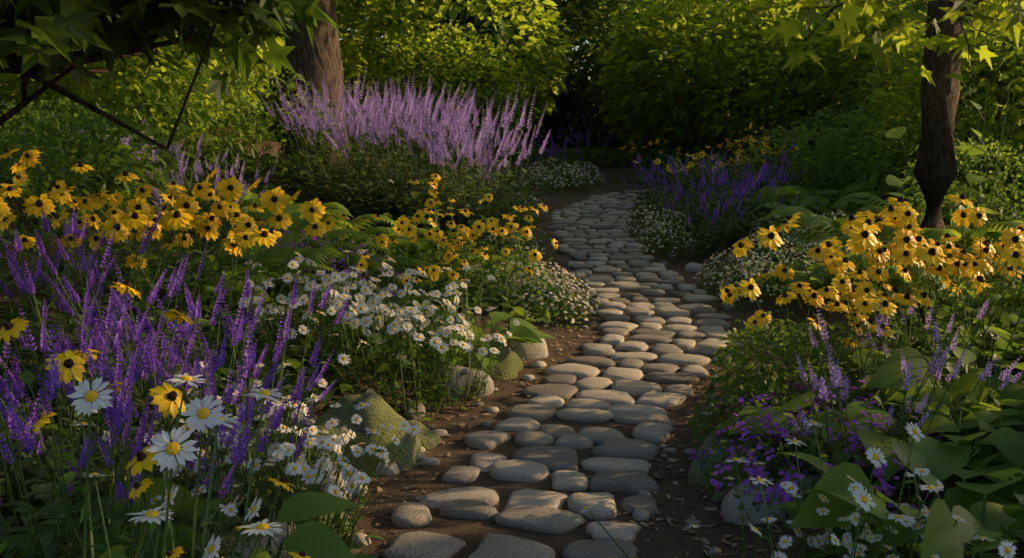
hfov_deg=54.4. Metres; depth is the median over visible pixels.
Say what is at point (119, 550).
broadleaf
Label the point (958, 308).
groundcover
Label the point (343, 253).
groundcover
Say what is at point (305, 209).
big rudbeckia
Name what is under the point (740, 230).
salvia
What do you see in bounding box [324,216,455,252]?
fern
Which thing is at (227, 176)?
small salvia
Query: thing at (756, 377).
small bush
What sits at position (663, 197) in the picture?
salvia
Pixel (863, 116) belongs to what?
light bush
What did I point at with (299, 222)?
fern
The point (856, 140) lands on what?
light bush
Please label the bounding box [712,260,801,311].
feverfew
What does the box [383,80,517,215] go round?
tall salvia
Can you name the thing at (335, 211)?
fern
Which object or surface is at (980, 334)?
groundcover
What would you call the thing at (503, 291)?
groundcover
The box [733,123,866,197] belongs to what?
light bush
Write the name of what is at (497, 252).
groundcover
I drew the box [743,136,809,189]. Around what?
rudbeckia
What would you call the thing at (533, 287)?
feverfew
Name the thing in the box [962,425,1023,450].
groundcover
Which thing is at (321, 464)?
daisy
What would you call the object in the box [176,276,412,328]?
fern
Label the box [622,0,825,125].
big bush
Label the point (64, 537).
groundcover
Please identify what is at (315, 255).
fern
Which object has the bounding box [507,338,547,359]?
boulder
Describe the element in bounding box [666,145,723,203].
rudbeckia
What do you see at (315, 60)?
tree
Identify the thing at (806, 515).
broad-leaved plant
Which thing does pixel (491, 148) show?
groundcover
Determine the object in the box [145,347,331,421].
groundcover
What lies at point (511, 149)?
groundcover
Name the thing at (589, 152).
salvia
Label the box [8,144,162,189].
fern
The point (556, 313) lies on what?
feverfew
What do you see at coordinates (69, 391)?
salvia
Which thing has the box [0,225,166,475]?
salvia
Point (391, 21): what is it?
big dark bush
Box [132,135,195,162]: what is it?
fern
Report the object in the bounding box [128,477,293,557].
rudbeckia
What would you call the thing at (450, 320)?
daisy
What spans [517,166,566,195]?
feverfew
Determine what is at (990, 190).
groundcover
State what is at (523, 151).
groundcover
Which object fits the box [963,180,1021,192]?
groundcover
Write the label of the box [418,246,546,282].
groundcover
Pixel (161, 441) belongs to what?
daisy
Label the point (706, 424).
small bush
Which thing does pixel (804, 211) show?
fern
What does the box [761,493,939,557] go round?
daisy
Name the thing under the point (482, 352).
daisy
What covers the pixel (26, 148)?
small bush
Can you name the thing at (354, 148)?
groundcover
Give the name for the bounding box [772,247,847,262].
groundcover
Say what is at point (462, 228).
rudbeckia
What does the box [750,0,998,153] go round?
big bush
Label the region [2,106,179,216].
small bush
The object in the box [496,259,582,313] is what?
feverfew
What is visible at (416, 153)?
groundcover
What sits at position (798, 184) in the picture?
groundcover
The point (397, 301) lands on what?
groundcover
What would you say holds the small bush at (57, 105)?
on the ground at (474, 533)
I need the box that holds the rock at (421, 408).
[403,400,425,420]
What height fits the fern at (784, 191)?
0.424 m
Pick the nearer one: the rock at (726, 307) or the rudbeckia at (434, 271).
the rudbeckia at (434, 271)
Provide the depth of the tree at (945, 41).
8.34 m
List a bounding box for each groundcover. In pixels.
[0,228,58,253]
[0,242,81,293]
[0,293,168,350]
[0,347,150,420]
[0,364,221,429]
[0,469,168,537]
[0,482,142,557]
[1,322,118,371]
[2,440,273,524]
[30,169,109,185]
[30,193,209,236]
[48,236,206,272]
[49,171,155,191]
[51,269,225,317]
[61,343,299,421]
[99,248,280,294]
[102,198,174,213]
[105,182,215,209]
[109,172,221,202]
[110,309,262,359]
[124,249,250,285]
[126,184,242,212]
[129,143,202,159]
[133,152,195,179]
[145,336,310,395]
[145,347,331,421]
[146,289,287,321]
[150,196,248,213]
[157,147,270,177]
[158,157,229,179]
[161,217,267,248]
[179,376,340,443]
[182,137,243,163]
[185,311,380,377]
[189,356,306,403]
[195,368,275,393]
[198,111,270,127]
[201,137,242,148]
[209,177,285,198]
[214,232,355,273]
[220,317,426,392]
[225,129,280,141]
[230,165,280,179]
[237,152,334,179]
[240,146,293,169]
[255,178,323,195]
[269,267,353,288]
[286,185,356,207]
[292,291,429,334]
[294,323,432,377]
[319,226,433,257]
[345,235,464,274]
[349,136,381,150]
[349,139,377,151]
[352,275,480,311]
[355,148,398,157]
[358,143,399,155]
[364,259,489,296]
[366,160,421,170]
[367,270,402,282]
[370,245,483,284]
[390,146,457,162]
[403,214,529,250]
[408,150,478,163]
[410,157,461,173]
[410,259,499,288]
[412,266,514,301]
[413,225,489,253]
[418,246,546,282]
[423,171,478,183]
[430,263,572,312]
[432,234,501,261]
[432,245,544,269]
[447,143,498,154]
[450,164,488,175]
[476,183,545,200]
[483,142,527,154]
[486,143,553,159]
[490,167,547,183]
[492,143,556,157]
[504,144,569,161]
[542,146,624,166]
[633,150,713,168]
[638,148,725,166]
[643,177,724,200]
[652,216,746,242]
[657,191,751,214]
[659,173,736,191]
[666,180,736,206]
[676,209,761,233]
[682,167,754,190]
[683,201,751,215]
[686,210,770,233]
[694,211,788,238]
[717,177,803,196]
[717,179,823,204]
[729,183,793,193]
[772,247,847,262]
[776,168,832,182]
[778,201,869,218]
[798,182,882,199]
[805,196,881,213]
[814,171,879,184]
[817,196,883,210]
[834,281,924,306]
[838,158,909,177]
[855,417,979,476]
[864,331,1023,376]
[866,289,1016,333]
[884,319,1023,379]
[929,328,1021,365]
[947,194,1023,220]
[953,177,1023,207]
[953,312,1023,349]
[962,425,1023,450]
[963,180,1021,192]
[972,177,1023,202]
[991,331,1023,350]
[997,182,1023,197]
[997,211,1023,220]
[1000,470,1023,544]
[1011,399,1023,416]
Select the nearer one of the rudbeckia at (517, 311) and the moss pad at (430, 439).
the moss pad at (430, 439)
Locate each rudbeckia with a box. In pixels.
[0,148,214,311]
[0,184,190,346]
[0,282,140,557]
[0,308,193,557]
[12,162,243,314]
[22,181,248,347]
[53,171,292,334]
[88,201,281,368]
[110,186,327,330]
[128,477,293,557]
[165,546,309,557]
[324,209,469,322]
[356,249,488,342]
[371,206,538,316]
[397,174,513,287]
[413,203,547,308]
[419,224,533,340]
[452,205,557,324]
[620,136,681,184]
[634,154,717,204]
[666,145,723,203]
[686,151,761,203]
[717,131,784,174]
[720,262,897,409]
[723,286,868,402]
[727,137,785,188]
[732,210,946,385]
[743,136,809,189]
[786,205,1001,376]
[788,257,990,414]
[806,219,1023,402]
[819,208,1023,408]
[841,196,1022,373]
[896,193,1023,371]
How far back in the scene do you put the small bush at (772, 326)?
5.50 m
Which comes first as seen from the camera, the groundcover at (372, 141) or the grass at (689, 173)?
the grass at (689, 173)
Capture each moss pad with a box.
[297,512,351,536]
[407,420,441,449]
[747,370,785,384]
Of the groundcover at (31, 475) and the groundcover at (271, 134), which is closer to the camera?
the groundcover at (31, 475)
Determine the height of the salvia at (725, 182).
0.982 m
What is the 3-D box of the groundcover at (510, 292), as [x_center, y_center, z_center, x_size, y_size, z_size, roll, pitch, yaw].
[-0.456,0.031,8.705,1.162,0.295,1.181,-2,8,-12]
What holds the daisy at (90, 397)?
on the ground at (474, 533)
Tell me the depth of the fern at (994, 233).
8.53 m
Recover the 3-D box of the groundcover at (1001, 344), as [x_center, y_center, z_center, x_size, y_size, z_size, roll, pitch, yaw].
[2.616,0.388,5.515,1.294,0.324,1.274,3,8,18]
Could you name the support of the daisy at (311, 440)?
on the ground at (474, 533)
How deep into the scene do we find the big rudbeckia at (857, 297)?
4.69 m
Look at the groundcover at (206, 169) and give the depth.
11.48 m
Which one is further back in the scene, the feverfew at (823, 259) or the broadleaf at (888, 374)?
the feverfew at (823, 259)
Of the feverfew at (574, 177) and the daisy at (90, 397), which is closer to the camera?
the daisy at (90, 397)
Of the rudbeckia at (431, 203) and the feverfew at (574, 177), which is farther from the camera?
the feverfew at (574, 177)
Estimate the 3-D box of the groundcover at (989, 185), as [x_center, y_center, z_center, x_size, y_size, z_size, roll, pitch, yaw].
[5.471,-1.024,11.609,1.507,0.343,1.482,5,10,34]
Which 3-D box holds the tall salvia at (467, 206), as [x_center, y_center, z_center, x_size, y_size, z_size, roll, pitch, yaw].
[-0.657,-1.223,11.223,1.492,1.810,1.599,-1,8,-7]
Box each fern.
[0,166,78,187]
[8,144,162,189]
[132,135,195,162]
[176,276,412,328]
[182,238,338,293]
[198,188,332,225]
[220,203,374,250]
[244,198,352,228]
[264,231,444,282]
[268,214,419,253]
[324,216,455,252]
[712,186,856,213]
[751,198,879,230]
[754,252,892,292]
[764,205,885,248]
[781,181,890,212]
[783,216,884,254]
[815,187,1009,221]
[826,248,1023,303]
[838,213,970,267]
[863,221,1023,263]
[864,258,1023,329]
[890,179,1020,212]
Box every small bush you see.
[0,77,99,124]
[0,97,121,161]
[0,101,90,183]
[0,109,147,222]
[0,129,99,238]
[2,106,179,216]
[685,377,822,460]
[698,335,855,438]
[713,320,813,387]
[728,317,861,399]
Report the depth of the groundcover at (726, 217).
11.91 m
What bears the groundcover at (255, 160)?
on the ground at (474, 533)
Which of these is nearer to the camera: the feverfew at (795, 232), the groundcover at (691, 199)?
the feverfew at (795, 232)
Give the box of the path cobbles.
[380,189,739,557]
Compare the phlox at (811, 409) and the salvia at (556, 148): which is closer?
the phlox at (811, 409)
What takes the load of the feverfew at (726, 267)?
on the ground at (474, 533)
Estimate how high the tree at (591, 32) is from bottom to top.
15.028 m
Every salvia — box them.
[0,205,169,398]
[0,211,118,398]
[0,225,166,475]
[0,299,150,540]
[0,300,216,518]
[0,316,163,557]
[0,330,286,557]
[39,257,198,487]
[44,229,229,416]
[61,312,288,528]
[72,119,146,190]
[107,260,271,479]
[118,310,321,557]
[121,127,186,181]
[130,269,350,493]
[134,133,202,204]
[144,144,228,214]
[152,156,268,246]
[195,151,276,225]
[259,68,382,200]
[282,73,445,227]
[286,78,421,211]
[317,80,437,195]
[321,76,472,234]
[342,77,477,206]
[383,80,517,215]
[394,89,523,246]
[406,85,536,227]
[410,87,551,249]
[517,132,572,182]
[545,132,583,181]
[568,119,615,168]
[623,160,671,218]
[631,152,703,221]
[642,143,726,229]
[663,169,749,258]
[675,150,744,232]
[700,162,762,249]
[707,153,778,218]
[733,151,797,238]
[742,137,805,211]
[784,310,968,508]
[818,294,1022,432]
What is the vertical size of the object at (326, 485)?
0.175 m
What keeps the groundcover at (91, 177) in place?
on the ground at (474, 533)
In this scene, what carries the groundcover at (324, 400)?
on the ground at (474, 533)
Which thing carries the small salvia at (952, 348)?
on the ground at (474, 533)
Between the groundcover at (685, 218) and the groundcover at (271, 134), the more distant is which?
the groundcover at (271, 134)
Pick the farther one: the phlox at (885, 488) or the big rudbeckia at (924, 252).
the big rudbeckia at (924, 252)
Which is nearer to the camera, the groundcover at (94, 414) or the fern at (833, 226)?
the groundcover at (94, 414)
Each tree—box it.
[0,0,347,150]
[220,0,446,140]
[284,0,352,188]
[337,0,562,77]
[365,0,642,78]
[487,0,728,65]
[677,0,1023,267]
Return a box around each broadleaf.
[0,477,215,557]
[107,480,241,557]
[157,491,377,557]
[367,312,465,354]
[408,310,532,372]
[428,311,555,370]
[712,349,963,463]
[792,372,1023,476]
[810,488,1018,557]
[814,361,1023,458]
[855,344,1023,413]
[887,388,1023,503]
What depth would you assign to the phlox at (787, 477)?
4.03 m
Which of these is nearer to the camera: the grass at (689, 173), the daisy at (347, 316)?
the daisy at (347, 316)
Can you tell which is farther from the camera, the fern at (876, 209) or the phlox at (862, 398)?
the fern at (876, 209)
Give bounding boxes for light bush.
[95,66,269,180]
[149,62,345,182]
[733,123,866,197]
[768,127,859,175]
[778,105,912,185]
[814,101,959,195]
[827,110,908,160]
[848,101,1022,205]
[896,135,1023,229]
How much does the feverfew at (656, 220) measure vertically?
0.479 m
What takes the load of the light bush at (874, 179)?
on the ground at (474, 533)
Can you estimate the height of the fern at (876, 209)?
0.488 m
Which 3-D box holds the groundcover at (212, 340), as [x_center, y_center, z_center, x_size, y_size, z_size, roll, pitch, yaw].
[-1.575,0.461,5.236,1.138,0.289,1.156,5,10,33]
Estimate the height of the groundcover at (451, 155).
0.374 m
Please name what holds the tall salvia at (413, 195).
on the ground at (474, 533)
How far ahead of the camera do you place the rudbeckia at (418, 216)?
8.19 m
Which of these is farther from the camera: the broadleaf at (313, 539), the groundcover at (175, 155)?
the groundcover at (175, 155)
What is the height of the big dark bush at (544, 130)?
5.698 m
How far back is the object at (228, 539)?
3.43 m
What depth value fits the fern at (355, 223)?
9.04 m
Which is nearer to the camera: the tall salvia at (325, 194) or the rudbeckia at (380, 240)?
the rudbeckia at (380, 240)
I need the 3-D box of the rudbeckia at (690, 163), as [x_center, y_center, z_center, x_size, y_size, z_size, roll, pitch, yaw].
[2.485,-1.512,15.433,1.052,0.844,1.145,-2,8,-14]
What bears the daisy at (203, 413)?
on the ground at (474, 533)
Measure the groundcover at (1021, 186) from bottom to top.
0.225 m
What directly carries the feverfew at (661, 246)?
on the ground at (474, 533)
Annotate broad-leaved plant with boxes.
[727,388,998,491]
[760,441,1023,557]
[781,474,821,515]
[789,382,1023,505]
[804,463,1023,557]
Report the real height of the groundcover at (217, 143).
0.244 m
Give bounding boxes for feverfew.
[470,262,570,323]
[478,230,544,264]
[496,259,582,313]
[498,274,597,330]
[505,192,547,221]
[514,268,601,322]
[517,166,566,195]
[525,157,576,187]
[547,163,595,192]
[559,160,606,187]
[619,204,675,239]
[632,221,694,259]
[636,209,697,245]
[696,248,774,295]
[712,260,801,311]
[723,232,806,281]
[743,248,822,299]
[746,213,808,253]
[767,223,827,260]
[786,240,849,268]
[794,210,848,237]
[812,247,851,288]
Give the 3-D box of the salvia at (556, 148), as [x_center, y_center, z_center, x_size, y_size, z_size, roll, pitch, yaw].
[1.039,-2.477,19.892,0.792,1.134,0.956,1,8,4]
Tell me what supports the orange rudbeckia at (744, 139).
on the ground at (474, 533)
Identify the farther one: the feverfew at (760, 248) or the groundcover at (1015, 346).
the feverfew at (760, 248)
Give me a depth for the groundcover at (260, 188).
11.12 m
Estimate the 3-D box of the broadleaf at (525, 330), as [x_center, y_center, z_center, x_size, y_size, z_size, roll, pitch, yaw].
[-0.168,0.435,6.562,0.753,0.367,0.981,6,10,36]
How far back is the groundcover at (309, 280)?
7.35 m
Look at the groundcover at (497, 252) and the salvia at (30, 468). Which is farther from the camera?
the groundcover at (497, 252)
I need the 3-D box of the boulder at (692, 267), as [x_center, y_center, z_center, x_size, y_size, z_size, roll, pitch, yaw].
[1.983,-0.111,10.806,0.222,0.140,0.160,0,8,0]
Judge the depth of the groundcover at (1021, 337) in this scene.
5.70 m
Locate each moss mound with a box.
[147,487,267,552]
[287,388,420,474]
[431,341,523,379]
[688,431,788,487]
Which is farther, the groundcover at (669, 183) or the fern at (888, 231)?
the groundcover at (669, 183)
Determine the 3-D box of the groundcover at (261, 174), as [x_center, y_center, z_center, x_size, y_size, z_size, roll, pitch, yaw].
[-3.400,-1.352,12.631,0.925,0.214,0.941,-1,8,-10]
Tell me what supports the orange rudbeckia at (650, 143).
on the ground at (474, 533)
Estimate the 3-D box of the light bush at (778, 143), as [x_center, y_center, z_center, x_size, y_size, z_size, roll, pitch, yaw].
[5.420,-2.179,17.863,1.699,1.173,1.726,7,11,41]
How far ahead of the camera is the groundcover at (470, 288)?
8.07 m
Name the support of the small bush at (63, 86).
on the ground at (474, 533)
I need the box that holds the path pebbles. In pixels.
[349,216,810,554]
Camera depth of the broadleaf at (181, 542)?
3.03 m
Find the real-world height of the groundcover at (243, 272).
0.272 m
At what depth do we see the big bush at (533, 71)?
22.68 m
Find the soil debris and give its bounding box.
[247,212,898,557]
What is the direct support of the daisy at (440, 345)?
on the ground at (474, 533)
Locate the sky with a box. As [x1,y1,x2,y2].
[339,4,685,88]
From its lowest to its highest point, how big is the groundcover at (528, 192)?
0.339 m
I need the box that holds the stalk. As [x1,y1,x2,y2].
[885,79,1023,330]
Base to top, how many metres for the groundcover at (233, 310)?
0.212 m
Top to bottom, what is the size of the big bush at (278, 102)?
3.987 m
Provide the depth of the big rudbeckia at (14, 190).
5.91 m
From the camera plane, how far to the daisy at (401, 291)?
6.13 m
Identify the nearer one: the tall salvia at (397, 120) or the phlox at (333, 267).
the phlox at (333, 267)
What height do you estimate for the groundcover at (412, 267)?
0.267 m
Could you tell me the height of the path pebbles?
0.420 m
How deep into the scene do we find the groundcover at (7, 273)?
6.00 m
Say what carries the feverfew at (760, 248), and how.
on the ground at (474, 533)
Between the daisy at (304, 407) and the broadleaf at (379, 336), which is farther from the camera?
the broadleaf at (379, 336)
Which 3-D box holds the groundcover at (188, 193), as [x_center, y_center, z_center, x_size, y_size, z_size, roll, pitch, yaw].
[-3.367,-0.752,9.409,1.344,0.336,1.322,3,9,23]
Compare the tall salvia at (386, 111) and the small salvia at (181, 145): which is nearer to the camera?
the small salvia at (181, 145)
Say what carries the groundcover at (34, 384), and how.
on the ground at (474, 533)
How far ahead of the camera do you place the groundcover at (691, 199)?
13.56 m
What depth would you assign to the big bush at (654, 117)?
20.09 m
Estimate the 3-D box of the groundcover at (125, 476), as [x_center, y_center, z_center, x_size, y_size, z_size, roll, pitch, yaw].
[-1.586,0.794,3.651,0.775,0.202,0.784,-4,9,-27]
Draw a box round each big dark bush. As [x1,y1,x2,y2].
[0,41,270,126]
[349,1,545,94]
[419,0,632,143]
[515,0,721,147]
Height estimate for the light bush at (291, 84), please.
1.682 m
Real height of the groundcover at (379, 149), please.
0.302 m
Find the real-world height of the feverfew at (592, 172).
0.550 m
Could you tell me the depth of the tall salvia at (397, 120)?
12.85 m
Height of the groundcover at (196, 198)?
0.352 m
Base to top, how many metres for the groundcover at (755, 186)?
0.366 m
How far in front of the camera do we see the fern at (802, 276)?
8.52 m
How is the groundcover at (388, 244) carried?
on the ground at (474, 533)
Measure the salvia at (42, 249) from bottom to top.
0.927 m
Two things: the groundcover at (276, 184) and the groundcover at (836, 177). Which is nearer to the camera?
the groundcover at (276, 184)
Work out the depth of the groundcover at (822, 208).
11.36 m
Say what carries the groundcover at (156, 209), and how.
on the ground at (474, 533)
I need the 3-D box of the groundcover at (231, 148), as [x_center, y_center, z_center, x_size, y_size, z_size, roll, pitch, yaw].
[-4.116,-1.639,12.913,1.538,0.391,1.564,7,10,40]
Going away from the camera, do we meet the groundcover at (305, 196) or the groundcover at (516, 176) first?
the groundcover at (305, 196)
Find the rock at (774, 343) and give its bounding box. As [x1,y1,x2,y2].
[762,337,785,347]
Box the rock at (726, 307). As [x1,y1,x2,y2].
[721,303,734,310]
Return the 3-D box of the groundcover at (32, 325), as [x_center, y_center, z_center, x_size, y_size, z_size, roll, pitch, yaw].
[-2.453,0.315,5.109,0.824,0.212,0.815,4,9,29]
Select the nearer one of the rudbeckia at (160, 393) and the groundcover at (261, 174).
the rudbeckia at (160, 393)
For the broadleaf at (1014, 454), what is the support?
on the ground at (474, 533)
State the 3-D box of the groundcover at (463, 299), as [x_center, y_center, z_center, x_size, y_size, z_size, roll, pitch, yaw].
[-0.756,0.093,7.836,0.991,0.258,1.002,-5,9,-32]
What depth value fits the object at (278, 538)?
3.48 m
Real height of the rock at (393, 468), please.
0.099 m
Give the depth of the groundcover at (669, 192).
16.08 m
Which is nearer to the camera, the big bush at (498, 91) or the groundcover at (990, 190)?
the groundcover at (990, 190)
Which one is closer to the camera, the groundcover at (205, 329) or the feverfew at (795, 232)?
the groundcover at (205, 329)
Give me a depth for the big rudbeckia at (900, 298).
4.99 m
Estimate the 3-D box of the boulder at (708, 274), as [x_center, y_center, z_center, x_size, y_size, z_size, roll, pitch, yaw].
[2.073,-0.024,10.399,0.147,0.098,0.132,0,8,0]
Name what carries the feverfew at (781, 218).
on the ground at (474, 533)
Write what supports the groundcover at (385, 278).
on the ground at (474, 533)
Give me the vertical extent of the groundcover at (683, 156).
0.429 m
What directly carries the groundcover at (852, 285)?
on the ground at (474, 533)
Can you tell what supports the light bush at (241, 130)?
on the ground at (474, 533)
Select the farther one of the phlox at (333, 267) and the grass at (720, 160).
the grass at (720, 160)
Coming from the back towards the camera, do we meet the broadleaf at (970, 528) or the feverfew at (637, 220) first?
the feverfew at (637, 220)
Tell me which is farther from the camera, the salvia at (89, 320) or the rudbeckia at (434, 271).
the rudbeckia at (434, 271)
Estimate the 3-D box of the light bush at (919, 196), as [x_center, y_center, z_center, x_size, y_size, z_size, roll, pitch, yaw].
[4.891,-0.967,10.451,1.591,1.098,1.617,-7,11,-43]
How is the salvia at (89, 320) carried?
on the ground at (474, 533)
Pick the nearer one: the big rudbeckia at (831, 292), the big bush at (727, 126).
the big rudbeckia at (831, 292)
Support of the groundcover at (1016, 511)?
on the ground at (474, 533)
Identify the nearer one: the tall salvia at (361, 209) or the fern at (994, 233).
the fern at (994, 233)
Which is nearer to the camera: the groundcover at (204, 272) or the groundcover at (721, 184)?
the groundcover at (204, 272)
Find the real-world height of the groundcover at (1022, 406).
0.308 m
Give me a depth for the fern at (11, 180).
8.31 m
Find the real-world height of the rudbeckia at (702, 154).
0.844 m
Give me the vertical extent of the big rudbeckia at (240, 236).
0.934 m
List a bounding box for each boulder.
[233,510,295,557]
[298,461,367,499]
[431,365,493,398]
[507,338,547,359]
[684,262,703,271]
[703,272,714,278]
[720,480,786,524]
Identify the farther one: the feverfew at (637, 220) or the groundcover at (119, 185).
the feverfew at (637, 220)
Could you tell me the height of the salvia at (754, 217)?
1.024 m
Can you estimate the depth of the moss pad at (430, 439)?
4.97 m
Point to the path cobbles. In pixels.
(616, 462)
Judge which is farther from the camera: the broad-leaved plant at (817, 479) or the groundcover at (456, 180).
the groundcover at (456, 180)
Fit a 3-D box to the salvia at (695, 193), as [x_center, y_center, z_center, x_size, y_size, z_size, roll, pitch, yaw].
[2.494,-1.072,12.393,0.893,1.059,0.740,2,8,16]
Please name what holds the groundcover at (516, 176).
on the ground at (474, 533)
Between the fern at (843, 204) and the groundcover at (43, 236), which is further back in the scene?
the fern at (843, 204)
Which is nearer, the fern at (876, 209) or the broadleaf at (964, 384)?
the broadleaf at (964, 384)
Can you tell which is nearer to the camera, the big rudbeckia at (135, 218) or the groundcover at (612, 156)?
the big rudbeckia at (135, 218)
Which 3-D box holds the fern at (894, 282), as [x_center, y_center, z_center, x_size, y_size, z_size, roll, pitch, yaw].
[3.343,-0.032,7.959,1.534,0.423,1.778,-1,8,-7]
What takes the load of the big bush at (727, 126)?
on the ground at (474, 533)
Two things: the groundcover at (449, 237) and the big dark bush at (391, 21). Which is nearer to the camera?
the groundcover at (449, 237)
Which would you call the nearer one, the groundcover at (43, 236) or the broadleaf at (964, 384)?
the broadleaf at (964, 384)
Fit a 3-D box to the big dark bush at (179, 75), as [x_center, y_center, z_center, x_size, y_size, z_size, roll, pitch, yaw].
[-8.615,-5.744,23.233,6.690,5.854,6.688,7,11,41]
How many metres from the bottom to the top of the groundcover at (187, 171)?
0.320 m
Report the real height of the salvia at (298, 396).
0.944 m
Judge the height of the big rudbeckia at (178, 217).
1.004 m
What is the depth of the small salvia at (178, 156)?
9.39 m
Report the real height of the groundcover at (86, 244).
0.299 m
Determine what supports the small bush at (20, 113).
on the ground at (474, 533)
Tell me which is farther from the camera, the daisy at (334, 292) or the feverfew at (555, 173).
the feverfew at (555, 173)
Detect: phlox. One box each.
[219,239,331,287]
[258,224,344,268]
[269,253,361,300]
[311,251,421,301]
[312,237,376,277]
[689,397,910,533]
[691,383,848,477]
[721,402,958,531]
[734,380,913,477]
[753,382,952,481]
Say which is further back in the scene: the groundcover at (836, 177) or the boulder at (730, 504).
the groundcover at (836, 177)
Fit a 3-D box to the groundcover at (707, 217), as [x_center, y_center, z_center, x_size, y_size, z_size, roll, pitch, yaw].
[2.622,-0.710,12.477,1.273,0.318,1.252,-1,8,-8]
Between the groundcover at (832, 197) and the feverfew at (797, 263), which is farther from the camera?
the groundcover at (832, 197)
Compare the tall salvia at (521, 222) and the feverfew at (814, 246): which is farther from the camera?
the tall salvia at (521, 222)
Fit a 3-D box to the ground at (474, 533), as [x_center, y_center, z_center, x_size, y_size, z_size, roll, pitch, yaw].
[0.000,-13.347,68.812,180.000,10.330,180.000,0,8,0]
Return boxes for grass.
[644,149,724,192]
[682,150,757,187]
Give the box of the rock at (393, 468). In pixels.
[376,461,399,475]
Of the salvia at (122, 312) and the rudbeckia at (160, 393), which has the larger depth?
the salvia at (122, 312)
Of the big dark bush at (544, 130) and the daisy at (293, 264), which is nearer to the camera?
the daisy at (293, 264)
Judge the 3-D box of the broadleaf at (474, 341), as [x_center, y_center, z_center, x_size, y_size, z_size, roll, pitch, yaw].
[-0.471,0.389,6.432,0.981,0.367,0.753,7,10,39]
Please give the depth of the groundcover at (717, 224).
12.32 m
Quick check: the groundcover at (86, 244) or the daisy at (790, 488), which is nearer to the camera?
the daisy at (790, 488)
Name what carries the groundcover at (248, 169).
on the ground at (474, 533)
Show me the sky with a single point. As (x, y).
(351, 4)
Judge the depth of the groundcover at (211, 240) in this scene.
8.09 m
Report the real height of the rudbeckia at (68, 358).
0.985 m
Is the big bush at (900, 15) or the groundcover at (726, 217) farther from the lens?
the big bush at (900, 15)
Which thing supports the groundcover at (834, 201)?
on the ground at (474, 533)
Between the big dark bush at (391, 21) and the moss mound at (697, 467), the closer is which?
the moss mound at (697, 467)
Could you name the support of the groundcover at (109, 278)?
on the ground at (474, 533)
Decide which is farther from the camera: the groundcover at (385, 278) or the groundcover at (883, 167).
the groundcover at (883, 167)
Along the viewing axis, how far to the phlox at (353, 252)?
8.24 m
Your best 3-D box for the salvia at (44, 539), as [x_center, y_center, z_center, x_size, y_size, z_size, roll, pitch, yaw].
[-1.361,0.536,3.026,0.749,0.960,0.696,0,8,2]
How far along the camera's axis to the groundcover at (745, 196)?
13.71 m
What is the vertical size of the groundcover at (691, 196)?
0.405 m
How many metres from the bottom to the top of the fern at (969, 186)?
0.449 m
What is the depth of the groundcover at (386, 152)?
20.53 m
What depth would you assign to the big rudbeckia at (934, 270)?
5.48 m
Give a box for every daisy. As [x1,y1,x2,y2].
[92,361,326,495]
[102,390,362,530]
[149,409,420,557]
[175,400,410,550]
[238,272,440,398]
[240,258,391,381]
[245,249,390,358]
[298,292,481,423]
[307,255,469,366]
[363,305,519,411]
[365,269,495,387]
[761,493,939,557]
[779,468,965,557]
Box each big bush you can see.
[0,30,228,154]
[40,24,284,128]
[199,21,369,141]
[336,0,574,144]
[358,22,529,156]
[593,0,871,168]
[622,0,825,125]
[688,1,918,176]
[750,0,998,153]
[803,0,1023,152]
[852,0,1023,132]
[860,0,1023,186]
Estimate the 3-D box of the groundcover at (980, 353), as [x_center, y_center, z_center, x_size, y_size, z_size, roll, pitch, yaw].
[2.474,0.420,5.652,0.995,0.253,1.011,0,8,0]
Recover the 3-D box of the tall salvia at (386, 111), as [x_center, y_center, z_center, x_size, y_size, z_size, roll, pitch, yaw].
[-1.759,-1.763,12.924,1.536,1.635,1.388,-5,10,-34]
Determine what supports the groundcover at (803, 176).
on the ground at (474, 533)
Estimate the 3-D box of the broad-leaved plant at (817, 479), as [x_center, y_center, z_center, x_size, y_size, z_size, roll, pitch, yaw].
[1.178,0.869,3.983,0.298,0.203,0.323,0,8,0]
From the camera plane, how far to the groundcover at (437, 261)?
8.45 m
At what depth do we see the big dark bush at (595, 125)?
26.07 m
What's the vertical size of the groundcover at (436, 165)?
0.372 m
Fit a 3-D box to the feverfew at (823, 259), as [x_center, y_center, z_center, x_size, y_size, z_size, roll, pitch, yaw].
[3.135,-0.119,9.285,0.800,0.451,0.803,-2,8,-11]
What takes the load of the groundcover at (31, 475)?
on the ground at (474, 533)
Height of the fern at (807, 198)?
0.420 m
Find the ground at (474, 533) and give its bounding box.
[0,83,1023,557]
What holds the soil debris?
on the ground at (474, 533)
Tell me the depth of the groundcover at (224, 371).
5.00 m
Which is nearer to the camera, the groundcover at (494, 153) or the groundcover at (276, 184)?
the groundcover at (276, 184)
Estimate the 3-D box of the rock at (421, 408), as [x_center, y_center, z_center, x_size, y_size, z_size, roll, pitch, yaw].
[-0.534,0.729,5.427,0.128,0.119,0.224,0,8,0]
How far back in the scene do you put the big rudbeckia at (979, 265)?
4.71 m
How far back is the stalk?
6.09 m
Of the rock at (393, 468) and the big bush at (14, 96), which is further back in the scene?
the big bush at (14, 96)

